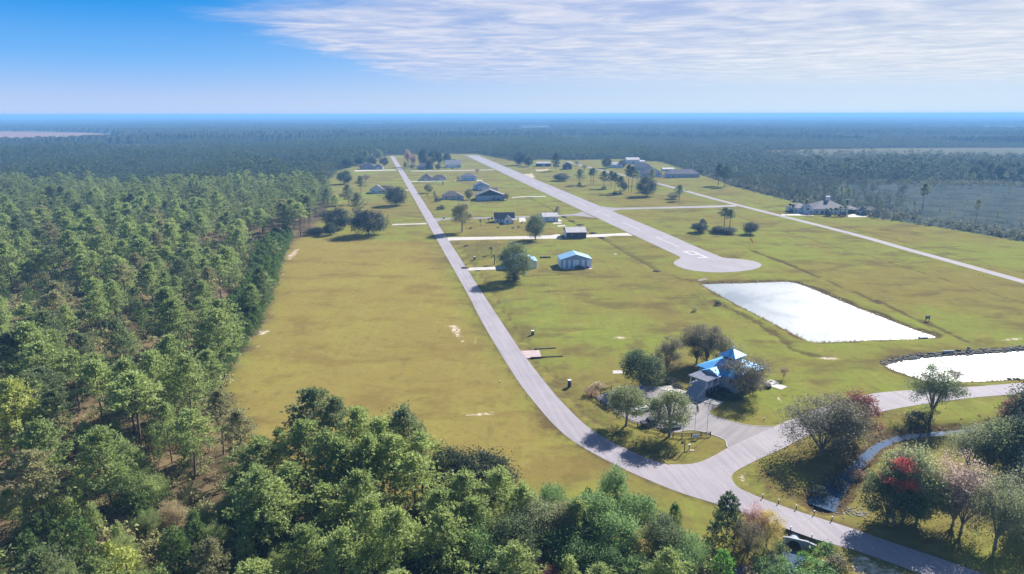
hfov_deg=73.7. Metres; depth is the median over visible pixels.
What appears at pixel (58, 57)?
sky
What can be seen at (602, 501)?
broadleaf tree
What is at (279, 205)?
pine tree
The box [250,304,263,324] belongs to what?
young pine
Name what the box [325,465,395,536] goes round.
pine tree
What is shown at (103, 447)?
pine tree
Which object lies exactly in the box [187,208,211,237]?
pine tree
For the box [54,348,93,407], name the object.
pine tree
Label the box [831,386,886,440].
broadleaf tree
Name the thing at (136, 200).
pine tree
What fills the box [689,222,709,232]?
broadleaf tree
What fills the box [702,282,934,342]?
pond water
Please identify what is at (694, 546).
broadleaf tree
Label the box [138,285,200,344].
pine tree
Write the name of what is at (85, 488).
young pine
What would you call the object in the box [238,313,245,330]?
young pine
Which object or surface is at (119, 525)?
young pine
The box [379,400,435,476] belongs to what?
pine tree
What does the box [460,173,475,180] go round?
garage
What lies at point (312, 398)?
pine tree
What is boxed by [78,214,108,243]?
pine tree
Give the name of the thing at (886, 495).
broadleaf tree
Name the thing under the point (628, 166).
pine tree
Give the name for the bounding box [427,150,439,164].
broadleaf tree
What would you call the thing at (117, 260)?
pine tree
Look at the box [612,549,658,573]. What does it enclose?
broadleaf tree
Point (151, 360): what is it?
pine tree
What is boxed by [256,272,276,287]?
pine tree
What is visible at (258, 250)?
young pine
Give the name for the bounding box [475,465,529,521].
pine tree
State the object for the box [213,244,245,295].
pine tree
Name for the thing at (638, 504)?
broadleaf tree
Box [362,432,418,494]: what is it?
pine tree
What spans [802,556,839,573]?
shrub
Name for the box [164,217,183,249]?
pine tree
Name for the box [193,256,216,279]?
pine tree
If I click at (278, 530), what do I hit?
pine tree
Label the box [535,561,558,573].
shrub
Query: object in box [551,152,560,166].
pine tree
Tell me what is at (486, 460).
broadleaf tree
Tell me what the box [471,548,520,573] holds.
broadleaf tree
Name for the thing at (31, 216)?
pine tree
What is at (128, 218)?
pine tree
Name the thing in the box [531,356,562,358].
ditch edging
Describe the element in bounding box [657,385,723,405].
pavement
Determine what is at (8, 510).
pine tree
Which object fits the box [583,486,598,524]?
young pine
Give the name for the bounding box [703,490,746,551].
pine tree
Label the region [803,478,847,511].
stream stones
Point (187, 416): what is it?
pine tree
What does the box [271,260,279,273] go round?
young pine
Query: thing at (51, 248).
pine tree
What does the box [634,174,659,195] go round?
broadleaf tree
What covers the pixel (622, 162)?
broadleaf tree
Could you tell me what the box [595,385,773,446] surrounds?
driveway
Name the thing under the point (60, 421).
pine tree
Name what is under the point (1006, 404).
broadleaf tree
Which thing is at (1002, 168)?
broadleaf tree
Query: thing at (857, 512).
riprap
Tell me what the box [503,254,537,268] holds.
hangar
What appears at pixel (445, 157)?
broadleaf tree
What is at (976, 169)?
broadleaf tree
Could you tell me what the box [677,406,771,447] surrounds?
kerb
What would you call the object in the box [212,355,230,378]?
young pine
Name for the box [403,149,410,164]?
broadleaf tree
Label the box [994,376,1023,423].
broadleaf tree
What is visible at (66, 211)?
pine tree
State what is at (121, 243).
pine tree
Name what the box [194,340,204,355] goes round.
young pine
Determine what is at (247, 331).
young pine
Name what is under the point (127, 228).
pine tree
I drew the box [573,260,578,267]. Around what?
door
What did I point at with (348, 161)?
broadleaf tree
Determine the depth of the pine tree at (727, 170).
747.85 m
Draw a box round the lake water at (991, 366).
[887,350,1023,381]
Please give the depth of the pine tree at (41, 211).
426.85 m
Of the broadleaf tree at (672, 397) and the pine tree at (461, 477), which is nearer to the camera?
the pine tree at (461, 477)
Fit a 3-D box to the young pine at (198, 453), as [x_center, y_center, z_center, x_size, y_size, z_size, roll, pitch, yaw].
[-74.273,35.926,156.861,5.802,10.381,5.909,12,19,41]
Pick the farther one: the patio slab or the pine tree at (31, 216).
the pine tree at (31, 216)
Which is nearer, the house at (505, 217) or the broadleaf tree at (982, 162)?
the house at (505, 217)
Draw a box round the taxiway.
[601,205,735,210]
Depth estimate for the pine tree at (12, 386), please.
150.65 m
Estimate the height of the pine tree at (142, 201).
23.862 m
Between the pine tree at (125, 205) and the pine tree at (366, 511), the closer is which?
the pine tree at (366, 511)
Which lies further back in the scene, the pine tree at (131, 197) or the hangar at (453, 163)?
the hangar at (453, 163)
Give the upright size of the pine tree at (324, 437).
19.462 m
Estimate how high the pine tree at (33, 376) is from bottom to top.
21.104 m
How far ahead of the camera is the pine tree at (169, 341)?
179.72 m
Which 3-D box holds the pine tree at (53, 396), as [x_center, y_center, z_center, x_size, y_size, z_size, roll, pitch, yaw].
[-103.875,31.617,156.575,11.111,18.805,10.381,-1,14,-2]
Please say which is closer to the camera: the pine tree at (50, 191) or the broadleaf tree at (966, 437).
the broadleaf tree at (966, 437)
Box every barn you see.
[562,162,571,168]
[624,157,644,163]
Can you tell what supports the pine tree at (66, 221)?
on the ground at (380, 322)
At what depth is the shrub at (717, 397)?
192.86 m
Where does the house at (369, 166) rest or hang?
on the ground at (380, 322)
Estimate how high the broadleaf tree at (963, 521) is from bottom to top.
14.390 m
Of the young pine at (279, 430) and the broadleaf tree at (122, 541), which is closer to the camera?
the broadleaf tree at (122, 541)
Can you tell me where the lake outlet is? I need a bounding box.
[942,350,953,352]
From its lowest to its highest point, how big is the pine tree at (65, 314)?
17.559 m
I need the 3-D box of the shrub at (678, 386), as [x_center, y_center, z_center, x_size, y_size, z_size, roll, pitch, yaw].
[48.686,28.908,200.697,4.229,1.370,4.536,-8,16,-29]
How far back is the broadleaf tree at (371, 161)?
1059.65 m
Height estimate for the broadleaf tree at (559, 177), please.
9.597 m
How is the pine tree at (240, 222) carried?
on the ground at (380, 322)
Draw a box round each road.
[390,156,982,573]
[565,161,1023,282]
[669,383,1023,492]
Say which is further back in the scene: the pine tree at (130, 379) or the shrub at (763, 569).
the pine tree at (130, 379)
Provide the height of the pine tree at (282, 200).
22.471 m
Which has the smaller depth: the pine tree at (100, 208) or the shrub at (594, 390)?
the shrub at (594, 390)
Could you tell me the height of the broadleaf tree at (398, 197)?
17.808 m
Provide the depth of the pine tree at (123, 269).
277.59 m
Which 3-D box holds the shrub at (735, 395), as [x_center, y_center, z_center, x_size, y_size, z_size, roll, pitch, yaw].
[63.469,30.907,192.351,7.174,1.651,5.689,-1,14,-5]
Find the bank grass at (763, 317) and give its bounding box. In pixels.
[700,280,1023,513]
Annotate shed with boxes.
[661,168,673,170]
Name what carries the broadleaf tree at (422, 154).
on the ground at (380, 322)
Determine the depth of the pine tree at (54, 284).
242.36 m
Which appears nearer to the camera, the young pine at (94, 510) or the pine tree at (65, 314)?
the young pine at (94, 510)
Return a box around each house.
[360,163,383,168]
[369,184,392,192]
[417,163,433,168]
[420,174,446,180]
[442,191,463,199]
[494,212,516,223]
[540,212,558,221]
[609,162,622,167]
[634,163,652,170]
[639,168,662,176]
[664,169,699,177]
[786,196,855,213]
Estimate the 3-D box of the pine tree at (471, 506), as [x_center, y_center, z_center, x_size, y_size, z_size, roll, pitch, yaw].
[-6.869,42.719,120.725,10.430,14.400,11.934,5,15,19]
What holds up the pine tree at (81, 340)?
on the ground at (380, 322)
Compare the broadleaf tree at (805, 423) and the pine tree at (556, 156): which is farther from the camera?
the pine tree at (556, 156)
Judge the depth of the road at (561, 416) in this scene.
156.93 m
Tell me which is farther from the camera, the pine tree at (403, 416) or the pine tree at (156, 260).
the pine tree at (156, 260)
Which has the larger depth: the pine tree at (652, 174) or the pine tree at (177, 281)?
the pine tree at (652, 174)
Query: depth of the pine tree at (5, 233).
352.06 m
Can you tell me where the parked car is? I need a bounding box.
[640,417,658,426]
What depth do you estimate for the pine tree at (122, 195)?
494.55 m
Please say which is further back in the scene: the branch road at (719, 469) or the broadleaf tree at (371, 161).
the broadleaf tree at (371, 161)
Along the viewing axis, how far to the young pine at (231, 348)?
218.75 m
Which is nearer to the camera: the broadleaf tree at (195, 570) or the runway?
the broadleaf tree at (195, 570)
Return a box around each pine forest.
[0,131,676,191]
[0,169,333,573]
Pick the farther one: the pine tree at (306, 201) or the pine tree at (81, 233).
the pine tree at (306, 201)
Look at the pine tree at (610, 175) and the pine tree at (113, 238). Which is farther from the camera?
the pine tree at (610, 175)
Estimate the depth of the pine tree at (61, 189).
536.01 m
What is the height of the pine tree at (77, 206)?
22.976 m
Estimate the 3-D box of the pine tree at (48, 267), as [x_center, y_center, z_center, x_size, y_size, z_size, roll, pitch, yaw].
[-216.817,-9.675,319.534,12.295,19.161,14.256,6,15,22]
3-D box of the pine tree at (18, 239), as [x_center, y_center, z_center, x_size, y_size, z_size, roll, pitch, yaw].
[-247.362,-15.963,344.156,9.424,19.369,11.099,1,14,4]
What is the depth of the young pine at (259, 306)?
261.87 m
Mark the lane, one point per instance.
(576, 214)
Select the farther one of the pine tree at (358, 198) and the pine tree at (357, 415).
the pine tree at (358, 198)
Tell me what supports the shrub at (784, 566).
on the ground at (380, 322)
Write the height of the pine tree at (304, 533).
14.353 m
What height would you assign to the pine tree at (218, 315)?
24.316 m
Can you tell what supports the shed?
on the ground at (380, 322)
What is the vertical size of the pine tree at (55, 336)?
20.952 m
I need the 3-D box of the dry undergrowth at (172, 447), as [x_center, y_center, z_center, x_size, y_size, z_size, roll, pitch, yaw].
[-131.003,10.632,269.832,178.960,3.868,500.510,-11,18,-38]
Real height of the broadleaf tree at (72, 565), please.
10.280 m
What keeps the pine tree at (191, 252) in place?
on the ground at (380, 322)
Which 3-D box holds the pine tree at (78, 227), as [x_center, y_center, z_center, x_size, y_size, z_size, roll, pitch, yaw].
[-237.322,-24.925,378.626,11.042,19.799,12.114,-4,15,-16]
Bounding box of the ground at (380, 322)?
[0,114,1023,573]
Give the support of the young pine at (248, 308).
on the ground at (380, 322)
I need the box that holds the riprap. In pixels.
[834,507,873,518]
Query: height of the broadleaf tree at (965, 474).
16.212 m
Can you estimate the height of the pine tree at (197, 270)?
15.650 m
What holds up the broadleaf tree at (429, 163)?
on the ground at (380, 322)
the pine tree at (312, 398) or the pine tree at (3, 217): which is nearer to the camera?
the pine tree at (312, 398)
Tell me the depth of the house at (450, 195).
642.17 m
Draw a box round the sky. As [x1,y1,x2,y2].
[0,0,1023,115]
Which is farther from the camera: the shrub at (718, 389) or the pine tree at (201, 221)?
the pine tree at (201, 221)
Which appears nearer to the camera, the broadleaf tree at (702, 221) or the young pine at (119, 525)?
the young pine at (119, 525)
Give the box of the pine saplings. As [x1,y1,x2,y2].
[0,233,785,573]
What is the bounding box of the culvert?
[783,532,815,548]
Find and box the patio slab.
[768,380,786,389]
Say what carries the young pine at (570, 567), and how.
on the ground at (380, 322)
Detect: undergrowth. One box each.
[0,238,724,573]
[0,241,757,573]
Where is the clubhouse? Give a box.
[684,346,763,399]
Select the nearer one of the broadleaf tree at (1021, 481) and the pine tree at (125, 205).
the broadleaf tree at (1021, 481)
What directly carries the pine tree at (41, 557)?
on the ground at (380, 322)
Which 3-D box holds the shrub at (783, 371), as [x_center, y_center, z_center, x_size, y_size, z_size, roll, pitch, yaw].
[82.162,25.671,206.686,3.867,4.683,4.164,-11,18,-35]
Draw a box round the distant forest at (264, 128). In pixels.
[0,115,1023,144]
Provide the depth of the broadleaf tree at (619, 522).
118.02 m
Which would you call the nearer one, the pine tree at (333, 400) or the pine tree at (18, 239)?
the pine tree at (333, 400)
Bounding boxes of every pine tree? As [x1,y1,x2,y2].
[0,195,18,218]
[0,213,11,238]
[0,226,14,265]
[0,240,35,293]
[0,295,17,332]
[0,320,79,394]
[0,325,12,354]
[0,331,31,378]
[0,363,8,393]
[0,374,60,469]
[0,447,69,530]
[0,487,26,526]
[1,203,19,217]
[4,214,32,239]
[5,415,74,488]
[5,542,79,573]
[7,340,71,414]
[8,303,38,323]
[8,372,65,447]
[11,236,31,258]
[14,314,45,333]
[15,228,44,263]
[15,259,35,285]
[17,221,33,234]
[17,365,68,413]
[22,207,43,226]
[22,210,42,228]
[25,248,45,285]
[25,306,68,347]
[25,386,88,459]
[29,227,51,251]
[29,248,65,279]
[31,205,51,224]
[34,207,52,230]
[35,328,84,392]
[36,280,78,332]
[37,244,67,282]
[38,184,63,211]
[38,222,61,244]
[38,289,80,336]
[42,415,81,466]
[47,207,62,223]
[50,210,63,225]
[53,302,81,348]
[54,185,70,203]
[54,216,79,246]
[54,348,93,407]
[56,229,85,270]
[58,208,75,222]
[60,423,143,506]
[61,189,82,207]
[61,225,83,247]
[65,240,91,275]
[67,253,100,284]
[69,332,104,385]
[70,202,85,218]
[71,356,118,428]
[72,420,95,465]
[73,209,94,220]
[73,230,90,244]
[75,225,88,239]
[77,217,105,232]
[77,551,130,573]
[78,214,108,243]
[78,275,111,319]
[79,289,112,336]
[80,206,96,217]
[82,235,110,274]
[83,352,109,397]
[85,186,105,203]
[85,250,104,277]
[87,190,99,206]
[87,225,112,246]
[88,229,116,272]
[92,204,108,222]
[93,316,139,362]
[93,369,164,452]
[97,280,132,317]
[99,253,142,290]
[99,363,144,420]
[100,255,112,279]
[101,278,121,313]
[101,354,144,436]
[104,196,126,215]
[104,210,123,238]
[105,205,123,225]
[105,237,118,249]
[105,263,137,308]
[112,239,132,262]
[115,202,140,223]
[116,214,140,250]
[116,331,143,357]
[117,221,138,243]
[118,193,130,203]
[118,208,146,227]
[122,192,139,208]
[122,349,182,424]
[124,237,158,267]
[126,233,151,274]
[126,252,147,286]
[127,265,138,292]
[128,222,162,260]
[130,196,148,211]
[131,203,144,224]
[134,189,150,203]
[134,259,168,311]
[135,197,149,221]
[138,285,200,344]
[141,203,152,223]
[141,208,166,222]
[143,213,159,235]
[146,191,161,210]
[146,229,173,273]
[147,255,168,284]
[147,399,182,463]
[150,331,197,410]
[153,219,171,237]
[154,245,176,276]
[154,347,181,401]
[155,296,197,351]
[157,199,174,218]
[157,220,184,260]
[157,271,175,287]
[159,239,177,266]
[163,353,224,426]
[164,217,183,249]
[164,404,228,477]
[166,199,182,223]
[166,256,199,299]
[168,274,189,296]
[172,208,190,229]
[174,198,188,210]
[174,231,199,251]
[175,203,193,223]
[177,218,203,233]
[179,248,206,280]
[183,256,202,278]
[183,305,249,382]
[183,535,233,573]
[186,196,207,213]
[186,296,212,327]
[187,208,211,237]
[187,277,202,307]
[188,279,216,314]
[192,198,215,219]
[192,212,208,243]
[192,265,220,296]
[193,217,214,244]
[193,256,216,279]
[194,347,228,406]
[200,247,216,262]
[200,296,248,360]
[201,387,240,454]
[204,254,229,297]
[207,191,231,213]
[213,222,227,241]
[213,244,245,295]
[214,216,227,241]
[215,458,298,548]
[217,405,257,461]
[222,211,234,227]
[222,463,304,558]
[223,224,242,252]
[223,434,288,484]
[228,227,248,266]
[229,247,241,280]
[230,213,243,227]
[230,218,254,242]
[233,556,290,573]
[234,474,306,553]
[239,207,257,238]
[239,282,263,321]
[245,265,275,302]
[251,207,274,237]
[253,205,272,221]
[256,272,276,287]
[272,201,290,221]
[272,520,345,573]
[273,198,290,210]
[273,460,321,538]
[274,203,294,229]
[274,417,325,486]
[278,386,345,476]
[285,198,296,231]
[291,202,310,235]
[293,478,353,532]
[295,192,310,221]
[301,194,313,225]
[301,425,358,499]
[306,434,376,506]
[307,524,377,573]
[315,393,352,479]
[322,188,332,207]
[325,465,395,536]
[328,194,340,208]
[333,404,385,466]
[335,430,401,497]
[335,489,401,573]
[339,184,354,203]
[346,192,368,212]
[350,501,432,573]
[355,176,366,186]
[359,412,410,496]
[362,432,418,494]
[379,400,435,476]
[381,565,411,573]
[382,450,450,522]
[403,427,448,497]
[409,483,463,560]
[409,501,483,573]
[442,465,490,525]
[449,493,498,549]
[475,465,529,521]
[483,538,548,573]
[494,476,544,537]
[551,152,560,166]
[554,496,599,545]
[574,169,585,184]
[581,561,616,573]
[589,167,597,183]
[598,171,607,180]
[604,171,617,181]
[612,173,618,181]
[615,176,626,191]
[625,165,631,190]
[626,166,637,191]
[635,170,640,182]
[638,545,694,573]
[647,169,655,190]
[671,184,687,200]
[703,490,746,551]
[711,163,726,184]
[717,207,732,226]
[718,165,732,186]
[724,209,735,226]
[839,186,844,202]
[845,188,851,197]
[918,183,931,210]
[974,199,983,222]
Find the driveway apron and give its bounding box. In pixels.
[521,350,540,357]
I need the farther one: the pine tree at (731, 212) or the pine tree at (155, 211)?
the pine tree at (731, 212)
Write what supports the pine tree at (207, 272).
on the ground at (380, 322)
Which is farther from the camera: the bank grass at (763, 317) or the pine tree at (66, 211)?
the pine tree at (66, 211)
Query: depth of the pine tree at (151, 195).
490.66 m
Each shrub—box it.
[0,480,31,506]
[157,499,187,526]
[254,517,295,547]
[504,273,520,280]
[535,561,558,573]
[584,386,599,397]
[587,381,606,391]
[663,377,675,384]
[672,383,683,388]
[706,390,716,397]
[707,385,722,392]
[707,391,727,399]
[709,548,735,573]
[715,392,738,402]
[719,388,732,393]
[726,393,748,402]
[747,554,780,573]
[749,547,777,562]
[771,539,791,556]
[771,551,789,569]
[775,559,811,573]
[779,366,790,378]
[794,550,815,563]
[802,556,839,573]
[802,564,834,573]
[808,484,829,498]
[808,539,837,556]
[821,548,844,560]
[824,553,852,573]
[828,476,848,489]
[847,468,866,481]
[901,409,933,426]
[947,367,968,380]
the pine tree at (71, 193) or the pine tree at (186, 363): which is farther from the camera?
the pine tree at (71, 193)
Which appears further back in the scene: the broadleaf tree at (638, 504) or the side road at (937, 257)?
the side road at (937, 257)
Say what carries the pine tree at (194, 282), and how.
on the ground at (380, 322)
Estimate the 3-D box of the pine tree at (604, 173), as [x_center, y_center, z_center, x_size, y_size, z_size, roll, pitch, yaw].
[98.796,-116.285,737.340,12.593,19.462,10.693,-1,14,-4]
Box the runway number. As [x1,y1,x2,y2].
[683,251,707,257]
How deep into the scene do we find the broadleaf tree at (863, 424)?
158.13 m
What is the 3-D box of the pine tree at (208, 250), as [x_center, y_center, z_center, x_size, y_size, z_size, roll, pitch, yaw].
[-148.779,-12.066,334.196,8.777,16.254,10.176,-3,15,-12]
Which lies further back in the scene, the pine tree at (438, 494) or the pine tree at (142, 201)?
the pine tree at (142, 201)
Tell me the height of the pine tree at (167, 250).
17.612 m
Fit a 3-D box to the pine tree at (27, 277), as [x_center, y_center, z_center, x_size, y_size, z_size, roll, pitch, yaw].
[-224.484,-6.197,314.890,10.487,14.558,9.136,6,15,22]
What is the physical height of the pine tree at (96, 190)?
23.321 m
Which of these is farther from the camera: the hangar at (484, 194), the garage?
the garage
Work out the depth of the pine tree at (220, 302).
215.57 m
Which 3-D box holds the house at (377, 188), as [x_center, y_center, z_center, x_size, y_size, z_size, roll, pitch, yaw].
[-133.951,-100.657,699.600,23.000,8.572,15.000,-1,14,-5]
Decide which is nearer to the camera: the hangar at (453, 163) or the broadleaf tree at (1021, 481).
the broadleaf tree at (1021, 481)
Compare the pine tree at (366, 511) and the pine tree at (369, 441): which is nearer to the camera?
the pine tree at (366, 511)
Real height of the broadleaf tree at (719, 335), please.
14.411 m
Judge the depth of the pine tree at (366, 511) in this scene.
112.70 m
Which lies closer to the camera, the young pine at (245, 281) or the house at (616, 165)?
the young pine at (245, 281)
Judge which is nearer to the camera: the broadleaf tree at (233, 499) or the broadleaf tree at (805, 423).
the broadleaf tree at (233, 499)
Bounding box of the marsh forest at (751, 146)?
[616,131,1023,181]
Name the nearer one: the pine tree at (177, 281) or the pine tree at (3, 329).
the pine tree at (3, 329)
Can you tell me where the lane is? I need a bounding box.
[435,212,594,221]
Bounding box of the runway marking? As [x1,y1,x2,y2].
[485,161,677,246]
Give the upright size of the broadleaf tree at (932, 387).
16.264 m
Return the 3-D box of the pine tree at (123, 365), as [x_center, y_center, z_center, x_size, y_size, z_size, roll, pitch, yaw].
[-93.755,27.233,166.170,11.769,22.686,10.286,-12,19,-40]
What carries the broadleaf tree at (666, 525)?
on the ground at (380, 322)
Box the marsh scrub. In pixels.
[702,172,1023,239]
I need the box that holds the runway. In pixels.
[464,155,760,271]
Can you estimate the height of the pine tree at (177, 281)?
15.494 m
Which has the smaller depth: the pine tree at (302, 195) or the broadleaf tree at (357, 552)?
the broadleaf tree at (357, 552)
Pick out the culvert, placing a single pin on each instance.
(795, 536)
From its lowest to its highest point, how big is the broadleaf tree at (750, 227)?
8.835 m
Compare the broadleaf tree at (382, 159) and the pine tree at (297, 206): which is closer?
the pine tree at (297, 206)
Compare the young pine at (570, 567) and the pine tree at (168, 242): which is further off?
the pine tree at (168, 242)
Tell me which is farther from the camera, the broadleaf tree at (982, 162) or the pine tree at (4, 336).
the broadleaf tree at (982, 162)
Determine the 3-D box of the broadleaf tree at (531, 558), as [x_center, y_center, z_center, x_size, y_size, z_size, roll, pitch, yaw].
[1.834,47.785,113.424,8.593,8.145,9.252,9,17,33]
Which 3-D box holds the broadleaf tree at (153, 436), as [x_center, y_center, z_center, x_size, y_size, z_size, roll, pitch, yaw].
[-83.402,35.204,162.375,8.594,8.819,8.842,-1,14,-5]
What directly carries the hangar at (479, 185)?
on the ground at (380, 322)
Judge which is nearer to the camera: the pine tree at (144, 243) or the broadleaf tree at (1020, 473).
the broadleaf tree at (1020, 473)
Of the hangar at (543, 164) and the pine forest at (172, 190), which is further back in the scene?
the hangar at (543, 164)
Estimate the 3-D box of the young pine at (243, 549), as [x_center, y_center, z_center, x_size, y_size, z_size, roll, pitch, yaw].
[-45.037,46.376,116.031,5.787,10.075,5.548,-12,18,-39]
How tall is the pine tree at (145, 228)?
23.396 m
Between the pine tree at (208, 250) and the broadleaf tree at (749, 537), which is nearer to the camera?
the broadleaf tree at (749, 537)
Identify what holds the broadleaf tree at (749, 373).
on the ground at (380, 322)
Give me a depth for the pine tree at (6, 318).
219.81 m
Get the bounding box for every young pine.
[7,528,48,573]
[17,495,49,534]
[38,487,64,526]
[59,495,83,537]
[60,514,100,572]
[68,485,87,515]
[71,465,87,495]
[81,501,107,542]
[97,539,126,573]
[107,417,128,444]
[108,540,152,573]
[110,521,130,543]
[136,452,157,483]
[153,562,171,573]
[155,524,194,573]
[177,425,202,466]
[184,507,207,553]
[186,347,200,365]
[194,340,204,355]
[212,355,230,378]
[219,348,233,371]
[221,356,232,373]
[225,344,239,364]
[227,337,244,353]
[233,288,242,298]
[233,534,258,573]
[236,297,244,314]
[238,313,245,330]
[240,278,248,286]
[244,319,255,336]
[245,304,251,317]
[246,312,256,327]
[247,315,261,333]
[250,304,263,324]
[252,301,264,323]
[254,248,262,255]
[259,258,264,268]
[263,283,274,300]
[268,269,278,285]
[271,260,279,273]
[271,426,292,457]
[272,253,282,266]
[282,238,290,249]
[315,517,334,567]
[558,553,580,573]
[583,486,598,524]
[667,500,683,531]
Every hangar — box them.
[445,159,460,167]
[473,181,488,189]
[475,188,503,200]
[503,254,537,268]
[536,162,550,166]
[557,250,591,267]
[563,227,586,238]
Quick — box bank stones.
[880,345,1023,364]
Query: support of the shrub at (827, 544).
on the ground at (380, 322)
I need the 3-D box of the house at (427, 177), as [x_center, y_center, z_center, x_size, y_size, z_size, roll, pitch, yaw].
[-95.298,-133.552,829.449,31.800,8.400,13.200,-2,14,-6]
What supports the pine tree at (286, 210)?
on the ground at (380, 322)
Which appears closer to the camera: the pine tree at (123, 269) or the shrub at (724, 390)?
the shrub at (724, 390)
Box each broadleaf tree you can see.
[47,550,84,573]
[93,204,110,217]
[93,436,140,474]
[101,462,152,510]
[110,531,141,562]
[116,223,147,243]
[126,566,153,573]
[129,472,170,509]
[130,504,163,533]
[143,416,180,449]
[182,558,220,573]
[196,501,226,535]
[199,519,236,550]
[214,497,235,527]
[219,464,248,503]
[225,488,242,516]
[227,495,259,535]
[266,543,292,573]
[305,227,323,234]
[317,207,352,228]
[321,221,336,234]
[336,169,352,183]
[336,509,358,531]
[342,158,354,167]
[345,209,391,235]
[347,533,370,568]
[354,155,365,164]
[366,157,377,164]
[374,149,382,158]
[374,493,406,523]
[378,156,388,164]
[383,186,407,205]
[384,538,449,573]
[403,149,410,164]
[409,153,416,164]
[416,148,428,162]
[424,183,433,191]
[425,160,433,168]
[425,442,476,498]
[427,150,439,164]
[436,152,443,164]
[442,153,451,161]
[445,445,521,510]
[448,519,507,573]
[450,200,475,231]
[464,188,473,199]
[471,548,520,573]
[482,505,545,573]
[492,240,534,279]
[511,487,557,549]
[514,151,526,164]
[516,553,550,573]
[522,156,533,166]
[524,213,545,239]
[535,521,596,573]
[538,480,569,524]
[540,495,592,555]
[552,173,569,180]
[567,488,623,554]
[578,540,628,573]
[588,504,654,565]
[593,462,630,515]
[601,156,612,167]
[606,383,650,425]
[609,489,664,542]
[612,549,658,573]
[617,348,668,388]
[619,159,627,167]
[624,523,663,569]
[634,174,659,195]
[638,510,691,560]
[641,564,669,573]
[644,387,695,436]
[650,538,703,573]
[652,335,685,373]
[667,191,678,198]
[670,526,713,572]
[677,324,720,364]
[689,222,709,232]
[689,322,734,361]
[700,219,707,227]
[711,225,725,232]
[712,337,746,357]
[717,352,776,394]
[720,227,737,233]
[730,518,771,555]
[741,221,760,233]
[741,499,770,541]
[751,508,788,548]
[770,389,872,466]
[801,160,813,170]
[804,389,889,453]
[815,154,823,163]
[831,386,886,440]
[856,457,931,526]
[875,438,951,520]
[875,443,920,526]
[890,468,960,525]
[900,357,970,417]
[922,445,996,525]
[929,464,1005,536]
[939,420,1002,470]
[961,467,1023,547]
[962,418,1023,473]
[966,165,983,178]
[973,157,989,171]
[974,415,1023,479]
[984,161,1000,176]
[986,406,1023,472]
[990,163,1013,178]
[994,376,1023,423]
[994,394,1023,420]
[995,464,1023,530]
[999,160,1017,175]
[1004,445,1023,496]
[1009,160,1022,176]
[1015,165,1023,179]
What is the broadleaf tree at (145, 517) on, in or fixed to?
on the ground at (380, 322)
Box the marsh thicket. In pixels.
[711,170,910,214]
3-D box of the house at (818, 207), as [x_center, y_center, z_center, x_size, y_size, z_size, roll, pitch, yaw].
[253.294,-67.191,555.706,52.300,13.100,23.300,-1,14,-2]
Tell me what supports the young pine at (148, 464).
on the ground at (380, 322)
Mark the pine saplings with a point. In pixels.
(36, 519)
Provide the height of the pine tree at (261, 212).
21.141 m
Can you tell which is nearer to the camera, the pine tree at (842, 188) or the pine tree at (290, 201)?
the pine tree at (290, 201)
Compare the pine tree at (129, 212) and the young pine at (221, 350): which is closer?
the young pine at (221, 350)
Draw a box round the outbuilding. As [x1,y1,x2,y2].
[855,206,878,214]
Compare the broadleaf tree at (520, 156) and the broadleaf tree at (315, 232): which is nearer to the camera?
the broadleaf tree at (315, 232)
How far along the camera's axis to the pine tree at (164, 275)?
281.13 m
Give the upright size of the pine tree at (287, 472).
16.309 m
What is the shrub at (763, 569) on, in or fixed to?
on the ground at (380, 322)
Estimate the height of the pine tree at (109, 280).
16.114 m
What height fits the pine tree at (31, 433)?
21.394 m
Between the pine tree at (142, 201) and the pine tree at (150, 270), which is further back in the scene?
the pine tree at (142, 201)
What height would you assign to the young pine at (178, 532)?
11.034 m
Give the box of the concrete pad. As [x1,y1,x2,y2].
[613,370,622,373]
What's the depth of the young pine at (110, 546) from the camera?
115.70 m
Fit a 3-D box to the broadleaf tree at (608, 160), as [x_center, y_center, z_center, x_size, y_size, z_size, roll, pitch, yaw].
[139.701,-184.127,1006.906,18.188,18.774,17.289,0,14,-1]
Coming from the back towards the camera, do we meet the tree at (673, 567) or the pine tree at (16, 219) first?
the pine tree at (16, 219)
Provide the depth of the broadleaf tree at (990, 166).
851.52 m
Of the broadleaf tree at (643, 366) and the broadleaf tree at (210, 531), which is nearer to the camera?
the broadleaf tree at (210, 531)
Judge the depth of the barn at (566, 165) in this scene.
988.47 m
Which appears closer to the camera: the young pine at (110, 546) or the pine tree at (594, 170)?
the young pine at (110, 546)
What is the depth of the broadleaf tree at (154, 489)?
137.31 m
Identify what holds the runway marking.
on the runway
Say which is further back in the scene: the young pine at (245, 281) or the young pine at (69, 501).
the young pine at (245, 281)
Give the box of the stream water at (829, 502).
[719,425,1006,573]
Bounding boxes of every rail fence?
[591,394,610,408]
[628,419,660,432]
[664,430,710,437]
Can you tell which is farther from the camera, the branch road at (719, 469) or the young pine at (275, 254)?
the young pine at (275, 254)
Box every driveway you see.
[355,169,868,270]
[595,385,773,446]
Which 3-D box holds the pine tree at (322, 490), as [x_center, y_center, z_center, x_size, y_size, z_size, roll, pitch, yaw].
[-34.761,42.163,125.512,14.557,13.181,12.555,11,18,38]

